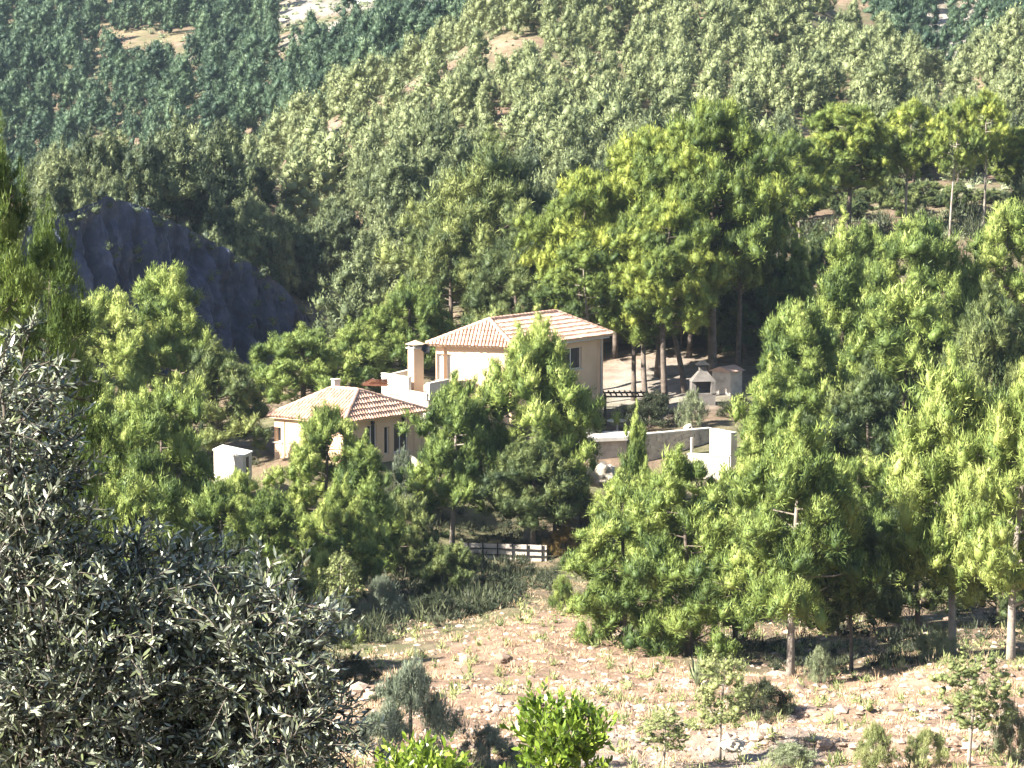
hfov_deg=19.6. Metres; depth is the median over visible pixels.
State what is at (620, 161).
pine tree
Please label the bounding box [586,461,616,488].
boulder
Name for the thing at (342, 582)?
young pine
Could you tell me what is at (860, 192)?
pine tree
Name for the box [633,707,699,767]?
young pine
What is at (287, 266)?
pine tree
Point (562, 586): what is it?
shrub
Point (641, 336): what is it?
pine tree
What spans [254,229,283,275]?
pine tree
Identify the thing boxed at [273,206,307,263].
pine tree
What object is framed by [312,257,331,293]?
pine tree
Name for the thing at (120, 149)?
pine tree
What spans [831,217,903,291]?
pine tree
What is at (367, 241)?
pine tree
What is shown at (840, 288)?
pine tree
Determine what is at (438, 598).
shrub
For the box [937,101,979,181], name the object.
pine tree
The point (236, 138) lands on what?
pine tree
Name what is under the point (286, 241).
pine tree
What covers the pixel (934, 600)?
pine tree
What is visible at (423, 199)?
pine tree
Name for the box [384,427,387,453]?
window
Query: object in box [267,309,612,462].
villa
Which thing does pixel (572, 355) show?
window
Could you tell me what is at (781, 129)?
pine tree
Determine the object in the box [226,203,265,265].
pine tree
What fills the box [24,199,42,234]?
pine tree
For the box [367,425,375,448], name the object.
window
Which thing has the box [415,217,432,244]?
pine tree
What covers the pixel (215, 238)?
pine tree
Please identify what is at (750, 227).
pine tree
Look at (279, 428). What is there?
window
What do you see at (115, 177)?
pine tree
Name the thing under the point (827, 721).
herbs
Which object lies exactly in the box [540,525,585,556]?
shrub
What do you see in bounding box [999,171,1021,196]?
pine tree
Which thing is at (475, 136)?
pine tree
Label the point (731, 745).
boulder
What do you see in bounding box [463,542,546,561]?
fence
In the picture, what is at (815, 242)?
pine tree
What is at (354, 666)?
shrub
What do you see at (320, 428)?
pine tree
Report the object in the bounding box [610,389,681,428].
shrub
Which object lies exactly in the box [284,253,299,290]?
pine tree
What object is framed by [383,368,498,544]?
pine tree
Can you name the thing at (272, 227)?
pine tree
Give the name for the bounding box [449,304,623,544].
pine tree
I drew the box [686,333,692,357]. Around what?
pine tree
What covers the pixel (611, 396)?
pergola
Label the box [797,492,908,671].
pine tree
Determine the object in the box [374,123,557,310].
pine tree
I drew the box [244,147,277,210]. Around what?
pine tree
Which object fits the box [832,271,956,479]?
pine tree
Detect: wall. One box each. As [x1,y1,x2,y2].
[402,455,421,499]
[645,427,712,460]
[687,453,730,478]
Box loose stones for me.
[323,603,1023,767]
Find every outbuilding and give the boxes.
[213,444,252,480]
[710,428,736,466]
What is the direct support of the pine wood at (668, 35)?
on the ground at (618, 374)
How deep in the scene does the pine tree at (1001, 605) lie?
146.41 m
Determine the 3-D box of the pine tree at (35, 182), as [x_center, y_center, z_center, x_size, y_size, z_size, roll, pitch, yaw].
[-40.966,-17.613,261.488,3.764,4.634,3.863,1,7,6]
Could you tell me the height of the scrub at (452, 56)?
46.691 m
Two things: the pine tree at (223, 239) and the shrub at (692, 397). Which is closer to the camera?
the shrub at (692, 397)
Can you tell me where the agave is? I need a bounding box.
[689,654,708,686]
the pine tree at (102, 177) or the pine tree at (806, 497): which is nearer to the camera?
the pine tree at (806, 497)
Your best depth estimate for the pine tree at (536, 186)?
273.18 m
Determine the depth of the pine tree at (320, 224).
275.18 m
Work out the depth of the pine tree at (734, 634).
141.62 m
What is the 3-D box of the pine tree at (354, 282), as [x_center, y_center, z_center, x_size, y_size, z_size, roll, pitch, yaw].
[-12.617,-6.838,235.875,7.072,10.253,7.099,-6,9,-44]
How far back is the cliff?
250.66 m
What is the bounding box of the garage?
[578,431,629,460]
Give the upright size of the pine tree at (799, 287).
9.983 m
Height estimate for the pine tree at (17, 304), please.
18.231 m
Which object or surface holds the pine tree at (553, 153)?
on the ground at (618, 374)
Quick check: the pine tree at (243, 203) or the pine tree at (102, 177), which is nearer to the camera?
the pine tree at (102, 177)
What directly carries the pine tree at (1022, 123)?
on the ground at (618, 374)
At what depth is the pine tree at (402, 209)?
264.21 m
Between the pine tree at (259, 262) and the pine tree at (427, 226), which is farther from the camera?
the pine tree at (259, 262)
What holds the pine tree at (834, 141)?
on the ground at (618, 374)
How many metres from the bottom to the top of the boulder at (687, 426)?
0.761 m
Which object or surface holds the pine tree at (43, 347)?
on the ground at (618, 374)
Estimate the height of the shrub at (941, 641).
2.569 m
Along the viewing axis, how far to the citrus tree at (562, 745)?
38.60 m
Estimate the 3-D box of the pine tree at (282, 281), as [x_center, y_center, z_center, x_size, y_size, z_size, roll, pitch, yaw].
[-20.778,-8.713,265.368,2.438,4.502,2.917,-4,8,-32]
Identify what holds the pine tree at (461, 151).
on the ground at (618, 374)
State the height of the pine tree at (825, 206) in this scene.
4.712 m
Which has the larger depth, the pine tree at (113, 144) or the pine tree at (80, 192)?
the pine tree at (113, 144)
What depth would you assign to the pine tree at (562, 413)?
182.66 m
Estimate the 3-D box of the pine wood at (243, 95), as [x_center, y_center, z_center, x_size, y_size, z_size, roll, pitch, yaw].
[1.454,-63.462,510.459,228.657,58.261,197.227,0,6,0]
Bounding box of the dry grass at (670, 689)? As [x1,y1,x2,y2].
[293,574,1023,767]
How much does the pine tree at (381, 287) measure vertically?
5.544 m
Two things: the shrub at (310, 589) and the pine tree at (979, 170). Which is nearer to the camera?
the shrub at (310, 589)
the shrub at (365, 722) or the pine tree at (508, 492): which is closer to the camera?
the shrub at (365, 722)
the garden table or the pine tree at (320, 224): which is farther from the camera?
the pine tree at (320, 224)
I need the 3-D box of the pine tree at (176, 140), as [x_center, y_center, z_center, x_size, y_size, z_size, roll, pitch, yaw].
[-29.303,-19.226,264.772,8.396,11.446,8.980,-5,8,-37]
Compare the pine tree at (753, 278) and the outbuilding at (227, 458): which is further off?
the pine tree at (753, 278)
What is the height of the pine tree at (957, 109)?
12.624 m
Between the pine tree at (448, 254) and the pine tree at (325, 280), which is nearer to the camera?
the pine tree at (448, 254)
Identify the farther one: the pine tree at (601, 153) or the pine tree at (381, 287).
the pine tree at (601, 153)
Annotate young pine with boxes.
[316,546,367,604]
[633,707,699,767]
[692,646,765,759]
[924,646,1023,767]
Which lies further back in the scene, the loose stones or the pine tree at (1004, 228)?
the pine tree at (1004, 228)
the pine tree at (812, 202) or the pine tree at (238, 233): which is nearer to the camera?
the pine tree at (812, 202)
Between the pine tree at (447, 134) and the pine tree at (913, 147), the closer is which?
the pine tree at (913, 147)
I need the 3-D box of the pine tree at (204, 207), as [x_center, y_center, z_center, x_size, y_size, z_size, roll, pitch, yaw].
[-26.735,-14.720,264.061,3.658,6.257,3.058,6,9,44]
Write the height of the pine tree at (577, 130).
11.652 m
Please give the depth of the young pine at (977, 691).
100.55 m
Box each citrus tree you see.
[370,728,482,767]
[496,677,622,767]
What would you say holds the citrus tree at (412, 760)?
on the ground at (618, 374)
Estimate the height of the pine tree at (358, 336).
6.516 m
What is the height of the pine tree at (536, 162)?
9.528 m
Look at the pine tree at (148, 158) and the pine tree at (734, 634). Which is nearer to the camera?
the pine tree at (734, 634)
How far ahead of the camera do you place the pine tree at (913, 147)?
249.60 m
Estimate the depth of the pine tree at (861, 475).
151.00 m
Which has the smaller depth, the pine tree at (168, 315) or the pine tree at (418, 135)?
the pine tree at (168, 315)
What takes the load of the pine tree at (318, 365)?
on the ground at (618, 374)
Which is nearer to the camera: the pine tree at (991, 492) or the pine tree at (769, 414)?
the pine tree at (991, 492)
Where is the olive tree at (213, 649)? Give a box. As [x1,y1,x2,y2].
[0,303,390,767]
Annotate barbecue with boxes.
[689,360,715,405]
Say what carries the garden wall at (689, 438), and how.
on the ground at (618, 374)
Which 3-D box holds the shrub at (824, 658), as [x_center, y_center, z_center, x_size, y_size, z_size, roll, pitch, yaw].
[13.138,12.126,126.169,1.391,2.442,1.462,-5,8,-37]
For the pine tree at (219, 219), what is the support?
on the ground at (618, 374)
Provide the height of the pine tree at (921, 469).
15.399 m
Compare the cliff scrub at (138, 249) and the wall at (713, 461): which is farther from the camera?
the cliff scrub at (138, 249)
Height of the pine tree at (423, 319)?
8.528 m
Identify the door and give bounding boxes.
[246,456,248,475]
[437,354,450,379]
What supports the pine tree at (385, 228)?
on the ground at (618, 374)
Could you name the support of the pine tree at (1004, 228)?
on the ground at (618, 374)
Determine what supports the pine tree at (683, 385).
on the ground at (618, 374)
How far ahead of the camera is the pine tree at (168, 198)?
262.40 m
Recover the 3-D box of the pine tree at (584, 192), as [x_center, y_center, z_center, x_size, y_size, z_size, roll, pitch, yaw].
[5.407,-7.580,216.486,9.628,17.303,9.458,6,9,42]
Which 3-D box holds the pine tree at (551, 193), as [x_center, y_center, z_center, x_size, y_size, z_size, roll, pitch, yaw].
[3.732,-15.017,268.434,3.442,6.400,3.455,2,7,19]
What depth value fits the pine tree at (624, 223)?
211.98 m
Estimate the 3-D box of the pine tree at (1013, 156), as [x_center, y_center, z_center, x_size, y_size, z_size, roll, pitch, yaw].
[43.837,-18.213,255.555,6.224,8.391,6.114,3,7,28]
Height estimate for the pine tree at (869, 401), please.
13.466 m
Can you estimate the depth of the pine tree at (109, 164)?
262.87 m
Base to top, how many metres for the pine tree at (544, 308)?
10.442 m
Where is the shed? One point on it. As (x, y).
(728, 379)
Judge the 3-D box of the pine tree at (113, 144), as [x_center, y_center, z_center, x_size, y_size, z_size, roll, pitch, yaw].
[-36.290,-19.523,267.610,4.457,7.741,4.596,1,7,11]
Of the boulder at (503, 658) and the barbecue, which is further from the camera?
the barbecue
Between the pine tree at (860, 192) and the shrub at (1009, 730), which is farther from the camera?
the pine tree at (860, 192)
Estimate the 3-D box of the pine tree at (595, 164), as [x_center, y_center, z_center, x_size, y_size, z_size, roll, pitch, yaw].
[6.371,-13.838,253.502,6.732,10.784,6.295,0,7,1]
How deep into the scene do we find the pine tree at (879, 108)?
285.25 m
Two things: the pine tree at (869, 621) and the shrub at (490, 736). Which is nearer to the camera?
the shrub at (490, 736)
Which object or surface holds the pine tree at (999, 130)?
on the ground at (618, 374)
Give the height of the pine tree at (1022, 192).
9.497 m
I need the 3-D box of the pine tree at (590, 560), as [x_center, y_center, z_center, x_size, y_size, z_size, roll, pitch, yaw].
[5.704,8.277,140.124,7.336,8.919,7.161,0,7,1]
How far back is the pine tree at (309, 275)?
270.26 m
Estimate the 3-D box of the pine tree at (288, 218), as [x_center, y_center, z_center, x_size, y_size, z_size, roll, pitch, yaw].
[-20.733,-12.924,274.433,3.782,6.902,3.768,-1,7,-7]
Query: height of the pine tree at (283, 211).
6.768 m
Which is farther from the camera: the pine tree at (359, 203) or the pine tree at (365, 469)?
the pine tree at (359, 203)
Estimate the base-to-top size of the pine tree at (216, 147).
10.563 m
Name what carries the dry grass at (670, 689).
on the ground at (618, 374)
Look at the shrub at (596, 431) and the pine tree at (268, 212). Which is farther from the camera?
the pine tree at (268, 212)
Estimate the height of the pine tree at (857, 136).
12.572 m
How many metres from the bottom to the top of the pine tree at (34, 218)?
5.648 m
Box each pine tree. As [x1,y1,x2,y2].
[0,109,112,756]
[0,193,146,746]
[10,196,45,251]
[18,158,37,201]
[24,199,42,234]
[27,159,48,202]
[31,148,49,164]
[31,307,109,448]
[33,142,85,210]
[33,171,66,218]
[44,165,72,213]
[50,136,67,154]
[59,148,92,207]
[59,366,177,529]
[67,175,96,213]
[69,122,118,197]
[69,283,173,411]
[75,195,93,208]
[90,162,108,199]
[92,149,119,190]
[92,465,191,639]
[94,125,125,189]
[94,178,125,202]
[99,370,219,561]
[108,171,130,202]
[111,130,135,151]
[112,126,139,205]
[122,129,178,211]
[127,105,220,223]
[127,137,196,215]
[129,259,224,425]
[148,475,282,596]
[163,384,227,492]
[165,334,272,465]
[174,527,296,671]
[188,173,223,228]
[192,185,225,235]
[193,118,248,207]
[199,201,225,236]
[200,198,230,246]
[207,222,227,247]
[209,116,254,207]
[209,466,264,564]
[213,183,227,235]
[216,225,241,256]
[224,204,236,235]
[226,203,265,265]
[227,187,269,220]
[232,192,266,209]
[242,196,281,250]
[242,486,320,610]
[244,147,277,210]
[247,321,378,407]
[253,233,275,277]
[254,210,283,246]
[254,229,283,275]
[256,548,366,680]
[257,399,385,542]
[266,207,272,216]
[266,251,300,287]
[268,214,279,234]
[270,261,289,292]
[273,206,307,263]
[274,203,305,252]
[274,246,301,292]
[278,225,300,283]
[284,210,306,263]
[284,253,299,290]
[285,472,392,593]
[295,253,323,303]
[297,214,318,248]
[299,219,350,287]
[301,216,347,261]
[305,234,386,341]
[307,192,361,249]
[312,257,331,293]
[314,206,325,218]
[322,429,408,588]
[323,208,365,261]
[323,315,401,392]
[334,145,378,212]
[346,167,378,226]
[348,202,407,280]
[351,304,407,368]
[354,130,429,225]
[355,223,387,288]
[362,274,458,370]
[367,210,379,245]
[367,261,388,305]
[368,124,410,211]
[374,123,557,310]
[375,238,413,291]
[380,204,507,326]
[380,489,450,576]
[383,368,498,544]
[393,201,417,244]
[396,190,432,224]
[402,91,452,163]
[406,143,458,196]
[407,536,481,595]
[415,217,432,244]
[427,109,461,158]
[427,157,451,199]
[445,126,482,197]
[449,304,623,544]
[458,225,562,326]
[465,126,496,152]
[469,426,592,544]
[510,162,633,308]
[511,129,550,191]
[526,235,627,329]
[528,117,573,194]
[531,179,541,198]
[533,298,596,323]
[538,402,600,531]
[542,101,597,166]
[542,145,611,198]
[546,184,555,205]
[557,466,697,646]
[573,219,617,358]
[583,128,601,153]
[587,159,597,223]
[589,119,707,377]
[590,210,676,400]
[591,150,615,176]
[591,442,745,661]
[594,123,621,175]
[596,198,727,404]
[602,242,683,401]
[611,119,641,141]
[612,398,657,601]
[621,88,676,153]
[626,93,803,375]
[649,299,694,381]
[672,298,696,393]
[677,501,782,643]
[679,324,716,347]
[680,402,893,676]
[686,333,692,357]
[695,274,789,362]
[712,152,791,366]
[716,351,807,526]
[723,293,865,460]
[757,230,829,350]
[759,107,802,174]
[763,127,843,237]
[771,170,806,253]
[788,221,833,297]
[794,100,907,232]
[796,123,804,137]
[797,205,902,438]
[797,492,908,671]
[801,174,831,220]
[801,350,930,519]
[808,548,879,635]
[809,125,861,169]
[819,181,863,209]
[824,448,895,625]
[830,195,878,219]
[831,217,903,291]
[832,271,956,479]
[834,207,993,395]
[854,187,890,199]
[857,340,1023,656]
[859,97,909,179]
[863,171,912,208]
[873,95,943,219]
[877,508,983,629]
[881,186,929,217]
[886,80,941,181]
[898,151,933,178]
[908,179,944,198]
[919,356,1023,659]
[920,196,955,205]
[923,272,1023,472]
[924,93,990,237]
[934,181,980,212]
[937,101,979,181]
[955,518,1023,627]
[958,195,1023,374]
[961,86,1016,225]
[965,155,984,176]
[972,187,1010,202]
[987,125,1023,185]
[987,158,1010,183]
[995,111,1023,164]
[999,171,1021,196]
[1003,173,1023,208]
[1015,160,1023,204]
[1017,114,1023,125]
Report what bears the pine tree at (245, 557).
on the ground at (618, 374)
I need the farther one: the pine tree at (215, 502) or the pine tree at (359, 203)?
the pine tree at (359, 203)
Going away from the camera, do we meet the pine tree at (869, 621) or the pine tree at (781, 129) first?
the pine tree at (869, 621)
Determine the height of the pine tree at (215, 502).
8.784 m
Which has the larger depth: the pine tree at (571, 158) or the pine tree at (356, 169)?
the pine tree at (356, 169)
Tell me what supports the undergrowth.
on the ground at (618, 374)
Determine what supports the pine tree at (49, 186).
on the ground at (618, 374)
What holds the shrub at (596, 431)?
on the ground at (618, 374)
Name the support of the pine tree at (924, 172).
on the ground at (618, 374)
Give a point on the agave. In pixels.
(695, 672)
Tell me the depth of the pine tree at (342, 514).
159.17 m
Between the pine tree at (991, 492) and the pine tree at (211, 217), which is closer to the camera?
the pine tree at (991, 492)
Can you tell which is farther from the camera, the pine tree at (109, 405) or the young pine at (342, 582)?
the pine tree at (109, 405)
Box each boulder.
[496,652,512,663]
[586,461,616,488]
[683,424,693,428]
[720,737,745,752]
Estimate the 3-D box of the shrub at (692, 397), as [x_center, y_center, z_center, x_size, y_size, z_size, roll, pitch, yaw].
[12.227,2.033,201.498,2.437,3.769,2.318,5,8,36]
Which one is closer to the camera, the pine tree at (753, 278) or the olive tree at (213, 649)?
the olive tree at (213, 649)
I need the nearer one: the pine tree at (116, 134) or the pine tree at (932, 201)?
the pine tree at (932, 201)
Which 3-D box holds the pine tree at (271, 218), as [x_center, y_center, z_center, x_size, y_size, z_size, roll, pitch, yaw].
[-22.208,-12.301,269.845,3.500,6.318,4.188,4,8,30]
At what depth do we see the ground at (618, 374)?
148.35 m
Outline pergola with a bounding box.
[603,390,647,425]
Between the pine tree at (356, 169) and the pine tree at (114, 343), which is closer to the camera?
the pine tree at (114, 343)
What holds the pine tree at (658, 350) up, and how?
on the ground at (618, 374)
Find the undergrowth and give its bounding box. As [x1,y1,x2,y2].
[143,193,1023,671]
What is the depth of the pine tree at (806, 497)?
126.32 m
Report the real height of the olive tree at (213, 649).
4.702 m
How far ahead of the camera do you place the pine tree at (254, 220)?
267.11 m
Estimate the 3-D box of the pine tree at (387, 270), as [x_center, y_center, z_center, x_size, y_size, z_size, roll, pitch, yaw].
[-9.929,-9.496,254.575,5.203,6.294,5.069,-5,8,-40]
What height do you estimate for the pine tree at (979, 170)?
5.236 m
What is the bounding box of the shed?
[709,365,744,395]
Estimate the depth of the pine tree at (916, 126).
283.52 m
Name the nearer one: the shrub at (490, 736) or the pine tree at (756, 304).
the shrub at (490, 736)
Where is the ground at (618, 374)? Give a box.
[0,0,1023,767]
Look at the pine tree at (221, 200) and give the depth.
268.08 m
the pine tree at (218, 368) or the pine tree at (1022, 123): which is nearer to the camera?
the pine tree at (218, 368)
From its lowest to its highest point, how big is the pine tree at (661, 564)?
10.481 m
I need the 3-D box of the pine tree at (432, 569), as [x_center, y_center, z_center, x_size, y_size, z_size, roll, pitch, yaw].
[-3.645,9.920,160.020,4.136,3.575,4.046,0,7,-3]
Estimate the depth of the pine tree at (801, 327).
178.71 m
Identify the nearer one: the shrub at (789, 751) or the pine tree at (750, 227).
the shrub at (789, 751)
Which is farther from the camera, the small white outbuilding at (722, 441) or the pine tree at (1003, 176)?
the pine tree at (1003, 176)
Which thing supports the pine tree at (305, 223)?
on the ground at (618, 374)
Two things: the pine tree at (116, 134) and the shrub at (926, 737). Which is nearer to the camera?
the shrub at (926, 737)
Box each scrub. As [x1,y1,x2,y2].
[8,0,1023,326]
[57,196,310,341]
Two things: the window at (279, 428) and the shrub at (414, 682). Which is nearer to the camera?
the shrub at (414, 682)
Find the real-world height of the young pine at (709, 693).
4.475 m
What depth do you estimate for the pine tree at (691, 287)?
208.89 m
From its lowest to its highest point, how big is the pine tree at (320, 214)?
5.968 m
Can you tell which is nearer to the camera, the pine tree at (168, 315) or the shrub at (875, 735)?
the shrub at (875, 735)
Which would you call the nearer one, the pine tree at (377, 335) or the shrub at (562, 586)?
the shrub at (562, 586)
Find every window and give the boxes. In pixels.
[272,427,282,443]
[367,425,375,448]
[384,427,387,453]
[393,422,410,453]
[564,347,583,370]
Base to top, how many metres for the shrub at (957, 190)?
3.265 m
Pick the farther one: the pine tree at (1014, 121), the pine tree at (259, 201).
the pine tree at (1014, 121)
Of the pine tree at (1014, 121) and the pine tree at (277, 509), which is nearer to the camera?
the pine tree at (277, 509)
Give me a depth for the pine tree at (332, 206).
277.17 m
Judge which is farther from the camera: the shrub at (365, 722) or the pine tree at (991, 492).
the pine tree at (991, 492)
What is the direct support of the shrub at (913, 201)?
on the ground at (618, 374)
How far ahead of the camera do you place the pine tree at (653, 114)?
281.68 m
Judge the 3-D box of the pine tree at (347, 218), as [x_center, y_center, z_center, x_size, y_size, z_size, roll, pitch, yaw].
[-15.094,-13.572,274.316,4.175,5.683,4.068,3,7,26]
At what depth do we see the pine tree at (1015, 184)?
253.79 m
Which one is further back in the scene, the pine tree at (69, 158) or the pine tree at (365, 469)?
the pine tree at (69, 158)
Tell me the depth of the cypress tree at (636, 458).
151.00 m
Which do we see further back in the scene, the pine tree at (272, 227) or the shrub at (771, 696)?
the pine tree at (272, 227)
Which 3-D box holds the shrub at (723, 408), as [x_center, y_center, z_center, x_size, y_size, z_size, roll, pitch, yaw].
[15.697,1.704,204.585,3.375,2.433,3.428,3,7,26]
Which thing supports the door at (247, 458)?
in the outbuilding at (227, 458)
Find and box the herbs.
[345,593,1023,767]
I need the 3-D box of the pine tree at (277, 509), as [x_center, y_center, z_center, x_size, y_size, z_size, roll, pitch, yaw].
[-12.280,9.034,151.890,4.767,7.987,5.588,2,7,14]
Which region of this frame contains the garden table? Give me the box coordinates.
[607,419,627,430]
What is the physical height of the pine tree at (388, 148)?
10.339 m
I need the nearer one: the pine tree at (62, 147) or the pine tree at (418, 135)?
the pine tree at (62, 147)
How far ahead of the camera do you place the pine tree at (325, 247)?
271.28 m
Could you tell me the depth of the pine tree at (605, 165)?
276.33 m
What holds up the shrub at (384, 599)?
on the ground at (618, 374)
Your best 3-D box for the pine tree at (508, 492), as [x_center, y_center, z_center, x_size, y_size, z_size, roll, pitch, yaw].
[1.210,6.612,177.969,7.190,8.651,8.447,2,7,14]
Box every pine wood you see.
[0,0,1023,197]
[146,0,1023,227]
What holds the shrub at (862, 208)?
on the ground at (618, 374)
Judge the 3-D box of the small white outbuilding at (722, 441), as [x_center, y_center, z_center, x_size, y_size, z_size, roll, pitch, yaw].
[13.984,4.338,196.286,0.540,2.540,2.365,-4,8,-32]
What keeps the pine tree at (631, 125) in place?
on the ground at (618, 374)
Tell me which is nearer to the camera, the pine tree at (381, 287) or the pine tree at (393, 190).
the pine tree at (381, 287)
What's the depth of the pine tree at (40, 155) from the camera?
281.14 m
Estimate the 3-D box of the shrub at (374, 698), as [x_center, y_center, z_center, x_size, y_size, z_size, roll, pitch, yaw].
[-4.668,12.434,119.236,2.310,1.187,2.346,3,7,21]
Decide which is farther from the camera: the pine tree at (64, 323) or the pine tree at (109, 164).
the pine tree at (109, 164)
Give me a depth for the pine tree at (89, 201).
248.17 m
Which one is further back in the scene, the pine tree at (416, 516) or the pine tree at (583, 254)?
the pine tree at (583, 254)
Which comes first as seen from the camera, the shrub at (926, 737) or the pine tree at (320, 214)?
the shrub at (926, 737)
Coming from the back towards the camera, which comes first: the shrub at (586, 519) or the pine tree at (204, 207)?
the pine tree at (204, 207)
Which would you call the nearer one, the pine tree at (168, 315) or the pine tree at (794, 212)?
the pine tree at (168, 315)
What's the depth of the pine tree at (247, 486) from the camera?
166.25 m
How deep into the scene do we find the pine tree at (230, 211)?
269.44 m
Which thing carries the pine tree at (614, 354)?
on the ground at (618, 374)
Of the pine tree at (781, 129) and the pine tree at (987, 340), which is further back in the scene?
the pine tree at (781, 129)
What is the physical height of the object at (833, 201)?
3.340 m
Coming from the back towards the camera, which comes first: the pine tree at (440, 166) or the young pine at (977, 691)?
the pine tree at (440, 166)
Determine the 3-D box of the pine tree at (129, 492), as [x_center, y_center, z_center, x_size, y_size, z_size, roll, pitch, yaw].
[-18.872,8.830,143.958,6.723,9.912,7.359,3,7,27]
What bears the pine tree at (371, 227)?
on the ground at (618, 374)
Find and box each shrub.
[315,591,359,647]
[331,652,384,688]
[348,712,403,737]
[349,646,478,766]
[355,568,412,623]
[367,680,405,701]
[382,442,422,505]
[404,590,477,621]
[454,720,522,767]
[462,573,526,595]
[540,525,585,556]
[546,573,577,611]
[558,490,598,530]
[585,387,603,433]
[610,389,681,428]
[674,388,710,428]
[715,392,750,417]
[727,675,796,722]
[762,740,818,767]
[803,642,837,682]
[851,719,901,767]
[900,725,956,767]
[914,622,958,664]
[984,696,1023,765]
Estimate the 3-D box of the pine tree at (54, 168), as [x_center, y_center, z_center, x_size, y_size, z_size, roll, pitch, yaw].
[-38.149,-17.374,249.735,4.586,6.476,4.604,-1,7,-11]
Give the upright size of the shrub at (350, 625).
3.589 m
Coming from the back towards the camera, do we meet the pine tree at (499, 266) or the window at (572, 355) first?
the pine tree at (499, 266)
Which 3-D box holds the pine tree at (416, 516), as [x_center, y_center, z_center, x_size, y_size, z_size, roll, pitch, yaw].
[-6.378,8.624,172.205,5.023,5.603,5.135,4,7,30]
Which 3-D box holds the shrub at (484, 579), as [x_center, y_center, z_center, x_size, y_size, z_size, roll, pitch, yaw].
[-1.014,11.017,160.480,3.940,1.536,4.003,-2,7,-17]
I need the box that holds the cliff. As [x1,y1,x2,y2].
[12,196,310,382]
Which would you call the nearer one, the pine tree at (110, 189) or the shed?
the shed
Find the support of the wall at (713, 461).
on the ground at (618, 374)
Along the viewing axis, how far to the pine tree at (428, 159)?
275.03 m
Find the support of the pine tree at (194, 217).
on the ground at (618, 374)
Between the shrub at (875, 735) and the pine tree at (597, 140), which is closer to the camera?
the shrub at (875, 735)
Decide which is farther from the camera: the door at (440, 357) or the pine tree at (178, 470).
the door at (440, 357)
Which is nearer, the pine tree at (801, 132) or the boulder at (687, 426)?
the boulder at (687, 426)
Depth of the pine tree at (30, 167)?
274.88 m
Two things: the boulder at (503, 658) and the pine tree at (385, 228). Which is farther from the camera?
the pine tree at (385, 228)
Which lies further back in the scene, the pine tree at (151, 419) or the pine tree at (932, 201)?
the pine tree at (932, 201)
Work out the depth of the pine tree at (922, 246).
197.16 m
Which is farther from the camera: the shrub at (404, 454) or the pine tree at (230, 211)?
the pine tree at (230, 211)
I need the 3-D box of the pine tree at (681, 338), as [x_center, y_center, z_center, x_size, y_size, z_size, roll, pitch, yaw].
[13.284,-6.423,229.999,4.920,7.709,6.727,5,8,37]
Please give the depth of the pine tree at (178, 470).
175.92 m
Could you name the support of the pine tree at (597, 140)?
on the ground at (618, 374)
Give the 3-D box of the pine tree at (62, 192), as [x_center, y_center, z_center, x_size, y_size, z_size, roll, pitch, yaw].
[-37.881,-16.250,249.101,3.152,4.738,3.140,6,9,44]
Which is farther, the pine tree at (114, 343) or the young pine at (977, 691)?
the pine tree at (114, 343)
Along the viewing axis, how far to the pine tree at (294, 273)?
268.39 m

